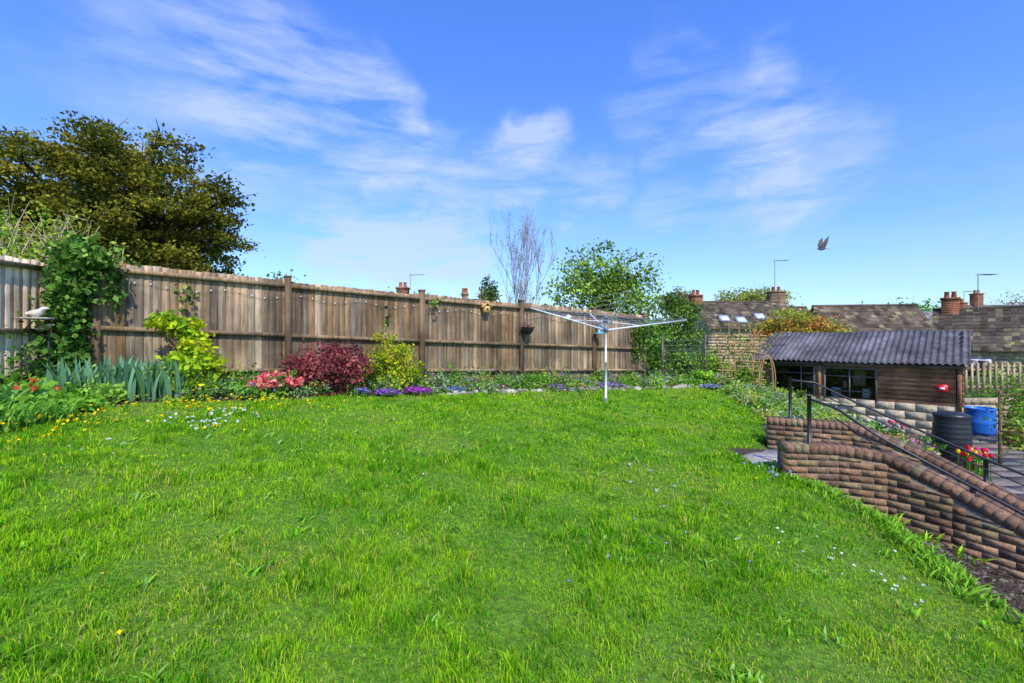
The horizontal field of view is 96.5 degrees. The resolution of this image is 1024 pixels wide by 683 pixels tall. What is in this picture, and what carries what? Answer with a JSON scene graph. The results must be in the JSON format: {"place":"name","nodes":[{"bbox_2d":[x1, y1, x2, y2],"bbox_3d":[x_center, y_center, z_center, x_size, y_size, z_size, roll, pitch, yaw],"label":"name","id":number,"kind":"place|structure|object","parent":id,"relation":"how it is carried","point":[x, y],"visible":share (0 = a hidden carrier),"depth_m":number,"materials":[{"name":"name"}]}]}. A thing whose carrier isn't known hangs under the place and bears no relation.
{"place":"outdoors","nodes":[
{"label":"outdoors","id":0,"kind":"place"},
{"bbox_2d":[142,309,215,353],"bbox_3d":[-4.841,-0.147,6.673,0.850,0.667,0.657,0,0,0],"label":"mock orange shrub","id":1,"kind":"object","parent":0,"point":[184,331],"visible":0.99,"depth_m":6.58,"materials":[{"name":"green plant"}]},
{"bbox_2d":[0,347,1023,682],"bbox_3d":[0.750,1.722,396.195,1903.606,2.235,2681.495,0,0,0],"label":"ground","id":2,"kind":"structure","parent":0,"point":[524,607],"depth_m":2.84,"materials":[{"name":"plant"}]},
{"bbox_2d":[0,297,38,385],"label":"ivy plant","id":3,"kind":"object","parent":2,"relation":"on","point":[16,357],"visible":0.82,"depth_m":5.84,"materials":[{"name":"green plant"}]},
{"bbox_2d":[0,255,56,388],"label":"timber fence","id":4,"kind":"object","parent":2,"relation":"on","point":[18,285],"visible":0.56,"depth_m":5.91,"materials":[{"name":"wood"}]},
{"bbox_2d":[14,307,58,329],"bbox_3d":[-6.190,-0.296,5.950,0.341,0.316,0.260,0,0,0],"label":"bird ornament","id":5,"kind":"object","parent":4,"relation":"attached to","point":[37,313],"visible":0.97,"depth_m":5.93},
{"bbox_2d":[0,380,58,407],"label":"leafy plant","id":6,"kind":"object","parent":2,"relation":"on","point":[8,391],"visible":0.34,"depth_m":5.12,"materials":[{"name":"green plant"}]},
{"bbox_2d":[47,294,50,368],"bbox_3d":[-6.160,0.050,6.080,0.033,1.500,0.033,0,0,-22],"label":"black pole","id":7,"kind":"object","parent":2,"relation":"on","point":[49,340],"visible":0.35,"depth_m":6.07,"materials":[{"name":"metal"}]},
{"bbox_2d":[0,382,116,431],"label":"daffodil leaf clump","id":8,"kind":"object","parent":2,"relation":"on","point":[19,411],"visible":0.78,"depth_m":4.85,"materials":[{"name":"green plant"}]},
{"bbox_2d":[0,192,134,264],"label":"elder shrub","id":9,"kind":"object","parent":2,"relation":"on","point":[26,250],"visible":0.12,"depth_m":7.77,"materials":[{"name":"green plant"}]},
{"bbox_2d":[56,293,90,373],"bbox_3d":[-6.166,-0.137,6.401,0.591,2.074,0.120,0,0,-17],"label":"timber fence","id":10,"kind":"object","parent":2,"relation":"on","point":[87,327],"visible":0.06,"depth_m":6.42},
{"bbox_2d":[0,364,160,432],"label":"bed plants","id":11,"kind":"object","parent":2,"relation":"on","point":[99,401],"visible":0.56,"depth_m":5.42,"materials":[{"name":"green plant"}]},
{"bbox_2d":[12,377,60,391],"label":"tulip flowers","id":12,"kind":"object","parent":11,"relation":"on","point":[31,384],"visible":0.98,"depth_m":5.12,"materials":[{"name":"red plant"}]},
{"bbox_2d":[20,229,141,381],"bbox_3d":[-5.902,-0.313,6.298,1.490,2.438,0.966,0,0,0],"label":"ivy plant","id":13,"kind":"object","parent":2,"relation":"on","point":[71,266],"visible":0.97,"depth_m":6.15,"materials":[{"name":"green plant"}]},
{"bbox_2d":[36,355,222,401],"bbox_3d":[-5.047,0.494,6.213,1.995,0.640,0.863,0,0,-44],"label":"iris clump","id":14,"kind":"object","parent":2,"relation":"on","point":[144,384],"visible":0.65,"depth_m":6.06,"materials":[{"name":"green plant"}]},
{"bbox_2d":[0,110,265,275],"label":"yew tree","id":15,"kind":"object","parent":2,"relation":"on","point":[143,221],"visible":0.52,"depth_m":15.26,"materials":[{"name":"green plant"}]},
{"bbox_2d":[141,341,227,392],"bbox_3d":[-4.646,0.415,6.538,0.925,0.859,0.939,0,0,0],"label":"mock orange shrub","id":16,"kind":"object","parent":2,"relation":"on","point":[207,361],"visible":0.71,"depth_m":6.54,"materials":[{"name":"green plant"}]},
{"bbox_2d":[208,381,258,398],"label":"border plant","id":17,"kind":"object","parent":2,"relation":"on","point":[240,391],"visible":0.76,"depth_m":6.67,"materials":[{"name":"green plant"}]},
{"bbox_2d":[246,369,304,396],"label":"azalea bush","id":18,"kind":"object","parent":2,"relation":"on","point":[276,377],"visible":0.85,"depth_m":6.91,"materials":[{"name":"pink plant"}]},
{"bbox_2d":[279,337,374,396],"bbox_3d":[-3.077,0.418,7.700,1.578,0.993,1.210,0,0,0],"label":"red acer bush","id":19,"kind":"object","parent":2,"relation":"on","point":[336,366],"visible":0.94,"depth_m":7.46,"materials":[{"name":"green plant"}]},
{"bbox_2d":[352,387,370,396],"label":"aubrieta plant","id":20,"kind":"object","parent":2,"relation":"on","point":[364,391],"visible":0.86,"depth_m":7.54,"materials":[{"name":"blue plant"}]},
{"bbox_2d":[91,264,646,387],"bbox_3d":[-1.083,0.053,9.675,11.658,2.534,0.120,0,0,-34],"label":"timber fence","id":21,"kind":"object","parent":2,"relation":"on","point":[261,331],"visible":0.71,"depth_m":8.37,"materials":[{"name":"wood"}]},
{"bbox_2d":[122,282,618,325],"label":"fence fairy lights","id":22,"kind":"object","parent":21,"relation":"attached to","point":[342,303],"visible":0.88,"depth_m":8.25,"materials":[{"name":"plastic"}]},
{"bbox_2d":[173,282,663,369],"bbox_3d":[-0.551,-0.004,10.105,11.134,1.942,1.003,0,0,-33],"label":"ivy plant","id":23,"kind":"object","parent":21,"relation":"attached to","point":[642,330],"visible":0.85,"depth_m":12.53,"materials":[{"name":"green plant"}]},
{"bbox_2d":[480,302,491,312],"bbox_3d":[-0.565,-0.747,9.937,0.220,0.233,0.160,0,0,-34],"label":"bird nest box","id":24,"kind":"object","parent":21,"relation":"attached to","point":[485,309],"visible":1,"depth_m":9.90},
{"bbox_2d":[519,313,536,333],"bbox_3d":[0.321,-0.408,10.431,0.459,0.496,0.363,0,0,-35],"label":"hanging basket","id":25,"kind":"object","parent":21,"relation":"hanging from","point":[527,330],"visible":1,"depth_m":10.35,"materials":[{"name":"plastic"}]},
{"bbox_2d":[374,387,400,396],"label":"aubrieta plant","id":26,"kind":"object","parent":2,"relation":"on","point":[381,392],"visible":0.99,"depth_m":7.68,"materials":[{"name":"purple plant"}]},
{"bbox_2d":[356,340,426,388],"bbox_3d":[-2.183,0.460,8.257,1.321,0.958,0.966,0,0,0],"label":"spirea bush","id":27,"kind":"object","parent":2,"relation":"on","point":[394,365],"visible":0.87,"depth_m":8.16,"materials":[{"name":"yellow plant"}]},
{"bbox_2d":[402,386,433,394],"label":"aubrieta plant","id":28,"kind":"object","parent":2,"relation":"on","point":[417,389],"visible":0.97,"depth_m":8.02,"materials":[{"name":"purple plant"}]},
{"bbox_2d":[157,357,708,403],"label":"border plants","id":29,"kind":"object","parent":2,"relation":"on","point":[431,384],"visible":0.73,"depth_m":8.86,"materials":[{"name":"plant"}]},
{"bbox_2d":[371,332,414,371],"bbox_3d":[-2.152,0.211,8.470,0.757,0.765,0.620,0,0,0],"label":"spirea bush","id":30,"kind":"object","parent":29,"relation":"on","point":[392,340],"visible":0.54,"depth_m":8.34,"materials":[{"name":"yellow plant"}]},
{"bbox_2d":[175,368,696,398],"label":"border flowers","id":31,"kind":"object","parent":2,"relation":"on","point":[449,384],"visible":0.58,"depth_m":8.92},
{"bbox_2d":[447,385,466,390],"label":"aubrieta plant","id":32,"kind":"object","parent":2,"relation":"on","point":[456,388],"visible":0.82,"depth_m":8.53,"materials":[{"name":"blue plant"}]},
{"bbox_2d":[1,393,924,634],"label":"lawn flowers","id":33,"kind":"object","parent":2,"relation":"on","point":[119,631],"visible":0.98,"depth_m":5.17,"materials":[{"name":"yellow plant"}]},
{"bbox_2d":[475,274,502,301],"bbox_3d":[-0.976,0.150,18.050,1.207,5.701,1.273,0,0,-33],"label":"conifer tree","id":34,"kind":"object","parent":2,"relation":"on","point":[492,294],"visible":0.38,"depth_m":17.92,"materials":[{"name":"green plant"}]},
{"bbox_2d":[0,394,1023,682],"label":"lawn weeds","id":35,"kind":"object","parent":2,"relation":"on","point":[706,562],"visible":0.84,"depth_m":3.12,"materials":[{"name":"green plant"}]},
{"bbox_2d":[487,204,559,303],"bbox_3d":[0.398,-1.379,15.643,1.950,8.168,3.706,0,0,33],"label":"bare birch tree","id":36,"kind":"object","parent":2,"relation":"on","point":[521,285],"visible":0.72,"depth_m":15.47,"materials":[{"name":"brown plant"}]},
{"bbox_2d":[512,371,557,388],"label":"lily clump","id":37,"kind":"object","parent":2,"relation":"on","point":[529,376],"visible":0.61,"depth_m":9.88,"materials":[{"name":"green plant"}]},
{"bbox_2d":[439,384,701,395],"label":"border stones","id":38,"kind":"object","parent":2,"relation":"on","point":[581,388],"visible":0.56,"depth_m":10.05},
{"bbox_2d":[533,237,670,321],"bbox_3d":[3.366,-0.407,16.773,5.263,6.815,4.800,0,0,0],"label":"maple tree","id":39,"kind":"object","parent":2,"relation":"on","point":[613,281],"visible":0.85,"depth_m":16.30,"materials":[{"name":"green plant"}]},
{"bbox_2d":[530,290,686,402],"bbox_3d":[1.825,0.198,8.875,1.793,2.077,2.403,0,0,-43],"label":"rotary clothes airer","id":40,"kind":"object","parent":2,"relation":"on","point":[605,322],"visible":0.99,"depth_m":8.85,"materials":[{"name":"paint"}]},
{"bbox_2d":[596,381,624,386],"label":"aubrieta plant","id":41,"kind":"object","parent":2,"relation":"on","point":[611,383],"visible":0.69,"depth_m":10.87,"materials":[{"name":"purple plant"}]},
{"bbox_2d":[647,313,679,377],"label":"garden shrub","id":42,"kind":"object","parent":2,"relation":"on","point":[653,359],"visible":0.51,"depth_m":14.16,"materials":[{"name":"green plant"}]},
{"bbox_2d":[647,326,683,371],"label":"background hedge","id":43,"kind":"object","parent":2,"relation":"on","point":[669,351],"depth_m":38.25,"materials":[{"name":"green plant"}]},
{"bbox_2d":[657,286,703,363],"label":"distant tree","id":44,"kind":"object","parent":2,"relation":"on","point":[684,294],"visible":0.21,"depth_m":41.50,"materials":[{"name":"green plant"}]},
{"bbox_2d":[648,291,714,375],"bbox_3d":[5.621,0.225,15.942,2.326,3.950,2.572,0,0,0],"label":"holly tree","id":45,"kind":"object","parent":2,"relation":"on","point":[681,308],"visible":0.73,"depth_m":15.40,"materials":[{"name":"green plant"}]},
{"bbox_2d":[664,351,699,377],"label":"garden shrub","id":46,"kind":"object","parent":2,"relation":"on","point":[687,364],"visible":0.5,"depth_m":13.81,"materials":[{"name":"green plant"}]},
{"bbox_2d":[661,335,706,381],"bbox_3d":[4.980,0.550,13.250,1.300,1.500,0.060,0,0,0],"label":"garden trellis","id":47,"kind":"object","parent":2,"relation":"on","point":[678,350],"visible":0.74,"depth_m":13.23,"materials":[{"name":"paint"}]},
{"bbox_2d":[688,369,714,384],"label":"garden shrub","id":48,"kind":"object","parent":2,"relation":"on","point":[708,375],"visible":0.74,"depth_m":12.81,"materials":[{"name":"green plant"}]},
{"bbox_2d":[699,383,722,389],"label":"aubrieta plant","id":49,"kind":"object","parent":2,"relation":"on","point":[711,386],"visible":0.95,"depth_m":12.33,"materials":[{"name":"blue plant"}]},
{"bbox_2d":[687,345,738,378],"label":"garden shrub","id":50,"kind":"object","parent":2,"relation":"on","point":[714,364],"visible":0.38,"depth_m":14.92,"materials":[{"name":"green plant"}]},
{"bbox_2d":[661,311,781,384],"bbox_3d":[6.088,0.443,13.494,4.066,2.729,0.732,0,0,-10],"label":"climbing plant","id":51,"kind":"object","parent":2,"relation":"on","point":[698,348],"visible":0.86,"depth_m":13.54,"materials":[{"name":"green plant"}]},
{"bbox_2d":[723,348,757,376],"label":"garden shrub","id":52,"kind":"object","parent":2,"relation":"on","point":[742,363],"visible":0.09,"depth_m":18.67,"materials":[{"name":"green plant"}]},
{"bbox_2d":[730,366,756,387],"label":"garden shrub","id":53,"kind":"object","parent":2,"relation":"on","point":[745,372],"visible":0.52,"depth_m":13.50,"materials":[{"name":"green plant"}]},
{"bbox_2d":[713,322,775,388],"bbox_3d":[6.849,0.716,13.479,1.715,2.581,0.290,0,0,0],"label":"woven wood trellis","id":54,"kind":"object","parent":2,"relation":"on","point":[752,359],"visible":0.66,"depth_m":13.56,"materials":[{"name":"brown wood"}]},
{"bbox_2d":[737,364,768,386],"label":"garden shrub","id":55,"kind":"object","parent":2,"relation":"on","point":[756,376],"visible":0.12,"depth_m":14.43,"materials":[{"name":"green plant"}]},
{"bbox_2d":[712,285,802,305],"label":"lime tree","id":56,"kind":"object","parent":2,"relation":"on","point":[756,295],"visible":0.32,"depth_m":44.15,"materials":[{"name":"green plant"}]},
{"bbox_2d":[743,449,776,466],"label":"stone steps","id":57,"kind":"structure","parent":2,"relation":"on","point":[765,455],"depth_m":5.94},
{"bbox_2d":[775,387,806,401],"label":"garden shrub","id":58,"kind":"object","parent":2,"relation":"on","point":[801,393],"visible":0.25,"depth_m":12.91,"materials":[{"name":"green plant"}]},
{"bbox_2d":[776,359,805,389],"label":"garden shrub","id":59,"kind":"object","parent":2,"relation":"on","point":[779,366],"visible":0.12,"depth_m":16.71,"materials":[{"name":"green plant"}]},
{"bbox_2d":[747,305,858,341],"bbox_3d":[12.176,0.710,19.570,4.225,4.581,3.635,0,0,0],"label":"acer tree","id":60,"kind":"object","parent":2,"relation":"on","point":[804,322],"visible":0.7,"depth_m":19.00,"materials":[{"name":"green plant"}]},
{"bbox_2d":[708,365,978,474],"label":"rockery plants","id":61,"kind":"object","parent":2,"relation":"on","point":[739,390],"visible":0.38,"depth_m":10.11,"materials":[{"name":"green plant"}]},
{"bbox_2d":[754,330,970,445],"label":"garden shed","id":62,"kind":"structure","parent":2,"relation":"on","point":[899,375],"depth_m":13.47,"materials":[{"name":"wood"}]},
{"bbox_2d":[771,364,876,401],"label":"window frames","id":63,"kind":"structure","parent":62,"relation":"in","point":[824,368],"depth_m":14.07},
{"bbox_2d":[936,384,947,391],"bbox_3d":[11.329,1.232,12.038,0.085,0.197,0.225,0,0,-41],"label":"alarm box","id":64,"kind":"object","parent":62,"relation":"attached to","point":[941,388],"visible":1,"depth_m":12.03,"materials":[{"name":"plastic"}]},
{"bbox_2d":[810,310,923,329],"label":"stone walls","id":65,"kind":"structure","parent":2,"relation":"on","point":[814,313],"depth_m":27.42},
{"bbox_2d":[810,304,937,332],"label":"tiled roof","id":66,"kind":"structure","parent":65,"relation":"on","point":[875,317],"depth_m":26.41,"materials":[{"name":"tile"}]},
{"bbox_2d":[755,459,1023,631],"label":"edge weeds","id":67,"kind":"object","parent":2,"relation":"on","point":[939,562],"visible":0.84,"depth_m":3.43,"materials":[{"name":"green plant"}]},
{"bbox_2d":[766,416,1023,512],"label":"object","id":68,"kind":"object","parent":2,"relation":"on","point":[906,455],"visible":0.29,"depth_m":6.14,"materials":[{"name":"brick"}]},
{"bbox_2d":[788,377,1023,485],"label":"metal handrail","id":69,"kind":"object","parent":68,"relation":"on","point":[985,467],"visible":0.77,"depth_m":5.89,"materials":[{"name":"metal"}]},
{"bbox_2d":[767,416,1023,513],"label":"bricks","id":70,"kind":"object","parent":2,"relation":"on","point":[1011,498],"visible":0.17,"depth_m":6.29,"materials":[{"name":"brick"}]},
{"bbox_2d":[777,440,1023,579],"bbox_3d":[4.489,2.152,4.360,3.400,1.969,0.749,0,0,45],"label":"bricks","id":71,"kind":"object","parent":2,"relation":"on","point":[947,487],"visible":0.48,"depth_m":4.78,"materials":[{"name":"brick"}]},
{"bbox_2d":[777,440,1023,580],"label":"brick wall","id":72,"kind":"structure","parent":2,"relation":"on","point":[956,502],"depth_m":4.74,"materials":[{"name":"brick"}]},
{"bbox_2d":[807,395,1023,515],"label":"metal handrail","id":73,"kind":"object","parent":72,"relation":"on","point":[973,489],"visible":0.69,"depth_m":5.03,"materials":[{"name":"metal"}]},
{"bbox_2d":[861,297,940,310],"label":"distant tree","id":74,"kind":"object","parent":2,"relation":"on","point":[925,307],"visible":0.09,"depth_m":59.30,"materials":[{"name":"green plant"}]},
{"bbox_2d":[822,486,995,565],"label":"edge weeds","id":75,"kind":"object","parent":2,"relation":"on","point":[959,551],"visible":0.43,"depth_m":4.09,"materials":[{"name":"green plant"}]},
{"bbox_2d":[839,499,1023,621],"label":"soil clods","id":76,"kind":"object","parent":2,"relation":"on","point":[975,573],"visible":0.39,"depth_m":3.72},
{"bbox_2d":[964,371,1023,396],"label":"garden shrub","id":77,"kind":"object","parent":2,"relation":"on","point":[969,394],"visible":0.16,"depth_m":18.07,"materials":[{"name":"green plant"}]},
{"bbox_2d":[985,286,1023,304],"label":"distant tree","id":78,"kind":"object","parent":2,"relation":"on","point":[1012,303],"visible":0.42,"depth_m":55.97,"materials":[{"name":"green plant"}]},
{"bbox_2d":[0,0,1023,341],"label":"sky","id":79,"kind":"structure","parent":0,"point":[378,142],"materials":[{"name":"blue"}]},
{"bbox_2d":[684,307,778,376],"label":"stone walls","id":80,"kind":"structure","parent":0,"point":[720,340],"depth_m":29.77,"materials":[{"name":"stone"}]},
{"bbox_2d":[681,301,788,330],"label":"tiled roof","id":81,"kind":"structure","parent":80,"relation":"on","point":[732,309],"depth_m":31.16,"materials":[{"name":"tile"}]},
{"bbox_2d":[688,290,702,311],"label":"chimneys","id":82,"kind":"object","parent":81,"relation":"on","point":[697,296],"visible":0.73,"depth_m":31.72,"materials":[{"name":"brick"}]},
{"bbox_2d":[717,313,766,322],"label":"windows","id":83,"kind":"structure","parent":81,"relation":"attached to","point":[738,319],"depth_m":30.30,"materials":[{"name":"glass"}]},
{"bbox_2d":[713,373,914,440],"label":"rockery flowers","id":84,"kind":"object","parent":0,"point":[746,396],"visible":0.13,"depth_m":10.04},
{"bbox_2d":[817,237,828,249],"bbox_3d":[13.637,-4.292,20.021,0.718,0.624,0.312,0,0,-20],"label":"flying pigeon","id":85,"kind":"object","parent":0,"point":[821,245],"visible":1,"depth_m":19.95,"materials":[{"name":"grey"}]},
{"bbox_2d":[915,430,1023,498],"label":"patio paving","id":86,"kind":"structure","parent":0,"point":[1011,460],"depth_m":10.45,"materials":[{"name":"stone"}]},
{"bbox_2d":[931,411,972,467],"bbox_3d":[9.948,2.190,10.348,0.694,1.200,0.692,0,0,-22],"label":"water butt","id":87,"kind":"object","parent":86,"relation":"on","point":[954,427],"visible":0.7,"depth_m":10.12,"materials":[{"name":"plastic"}]},
{"bbox_2d":[931,445,992,480],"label":"tulip plants","id":88,"kind":"object","parent":86,"relation":"on","point":[984,451],"visible":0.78,"depth_m":9.03,"materials":[{"name":"red plant"}]},
{"bbox_2d":[964,406,996,435],"bbox_3d":[14.100,2.390,13.800,0.770,0.800,0.770,0,0,0],"label":"blue barrel","id":89,"kind":"object","parent":86,"relation":"on","point":[978,414],"visible":0.74,"depth_m":13.52,"materials":[{"name":"plastic"}]},
{"bbox_2d":[964,397,1023,429],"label":"stone garden wall","id":90,"kind":"structure","parent":86,"relation":"on","point":[978,401],"depth_m":14.45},
{"bbox_2d":[964,361,1023,393],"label":"picket fence","id":91,"kind":"object","parent":90,"relation":"on","point":[983,370],"visible":0.44,"depth_m":14.50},
{"bbox_2d":[979,342,1023,463],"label":"clematis plant","id":92,"kind":"object","parent":86,"relation":"on","point":[1001,432],"visible":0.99,"depth_m":10.28,"materials":[{"name":"green plant"}]},
{"bbox_2d":[963,460,982,472],"bbox_3d":[9.600,2.640,9.500,0.360,0.300,0.355,0,0,0],"label":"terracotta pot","id":93,"kind":"object","parent":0,"point":[973,466],"visible":0.18,"depth_m":9.40,"materials":[{"name":"ceramic"}]},
{"bbox_2d":[961,451,993,464],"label":"potted plant","id":94,"kind":"object","parent":93,"relation":"in","point":[973,461],"visible":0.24,"depth_m":9.38,"materials":[{"name":"green plant"}]},
{"bbox_2d":[935,319,1023,396],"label":"stone walls","id":95,"kind":"structure","parent":0,"point":[999,357],"depth_m":23.24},
{"bbox_2d":[932,305,1023,351],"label":"tiled roof","id":96,"kind":"structure","parent":95,"relation":"on","point":[995,328],"depth_m":24.38,"materials":[{"name":"tile"}]},
{"bbox_2d":[940,291,960,313],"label":"chimneys","id":97,"kind":"object","parent":96,"relation":"on","point":[950,305],"visible":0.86,"depth_m":26.07,"materials":[{"name":"brick"}]},
{"bbox_2d":[968,359,990,377],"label":"windows","id":98,"kind":"structure","parent":95,"relation":"attached to","point":[979,361],"depth_m":23.73,"materials":[{"name":"plastic"}]},
{"bbox_2d":[1002,425,1023,446],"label":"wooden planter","id":99,"kind":"object","parent":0,"point":[1008,441],"visible":0.3,"depth_m":12.20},
{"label":"stone walls","id":100,"kind":"object","parent":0,"visible":0},
{"bbox_2d":[786,306,808,317],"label":"tiled roof","id":101,"kind":"structure","parent":100,"relation":"on","point":[798,308],"depth_m":33.35,"materials":[{"name":"tile"}]},
{"bbox_2d":[766,287,786,309],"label":"chimneys","id":102,"kind":"object","parent":101,"relation":"on","point":[779,295],"visible":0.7,"depth_m":33.12,"materials":[{"name":"brick"}]},
{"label":"stone walls","id":103,"kind":"object","parent":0,"visible":0},
{"bbox_2d":[968,304,1023,306],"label":"tiled roof","id":104,"kind":"structure","parent":103,"relation":"on","point":[990,305],"depth_m":47.02,"materials":[{"name":"tile"}]},
{"bbox_2d":[969,290,984,306],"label":"chimneys","id":105,"kind":"object","parent":104,"relation":"on","point":[973,298],"visible":0.77,"depth_m":46.97,"materials":[{"name":"brick"}]},
{"bbox_3d":[-5.800,-1.678,31.000,7.300,2.424,5.500,0,0,0],"label":"tiled roof","id":106,"kind":"object","parent":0,"visible":0},
{"bbox_2d":[395,282,468,298],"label":"chimneys","id":107,"kind":"object","parent":106,"relation":"on","point":[406,289],"visible":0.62,"depth_m":30.84,"materials":[{"name":"brick"}]},
{"bbox_3d":[7.100,1.913,8.600,0.424,0.350,0.418,0,0,0],"label":"terracotta pot","id":108,"kind":"object","parent":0,"visible":0},
{"bbox_2d":[869,417,908,435],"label":"potted plant","id":109,"kind":"object","parent":108,"relation":"in","point":[881,426],"visible":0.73,"depth_m":8.58,"materials":[{"name":"green plant"}]},
{"bbox_3d":[8.950,2.580,9.900,0.466,0.420,0.459,0,0,0],"label":"stone pot","id":110,"kind":"object","parent":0,"visible":0},
{"bbox_2d":[915,435,946,451],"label":"potted plant","id":111,"kind":"object","parent":110,"relation":"in","point":[925,439],"visible":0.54,"depth_m":9.85,"materials":[{"name":"green plant"}]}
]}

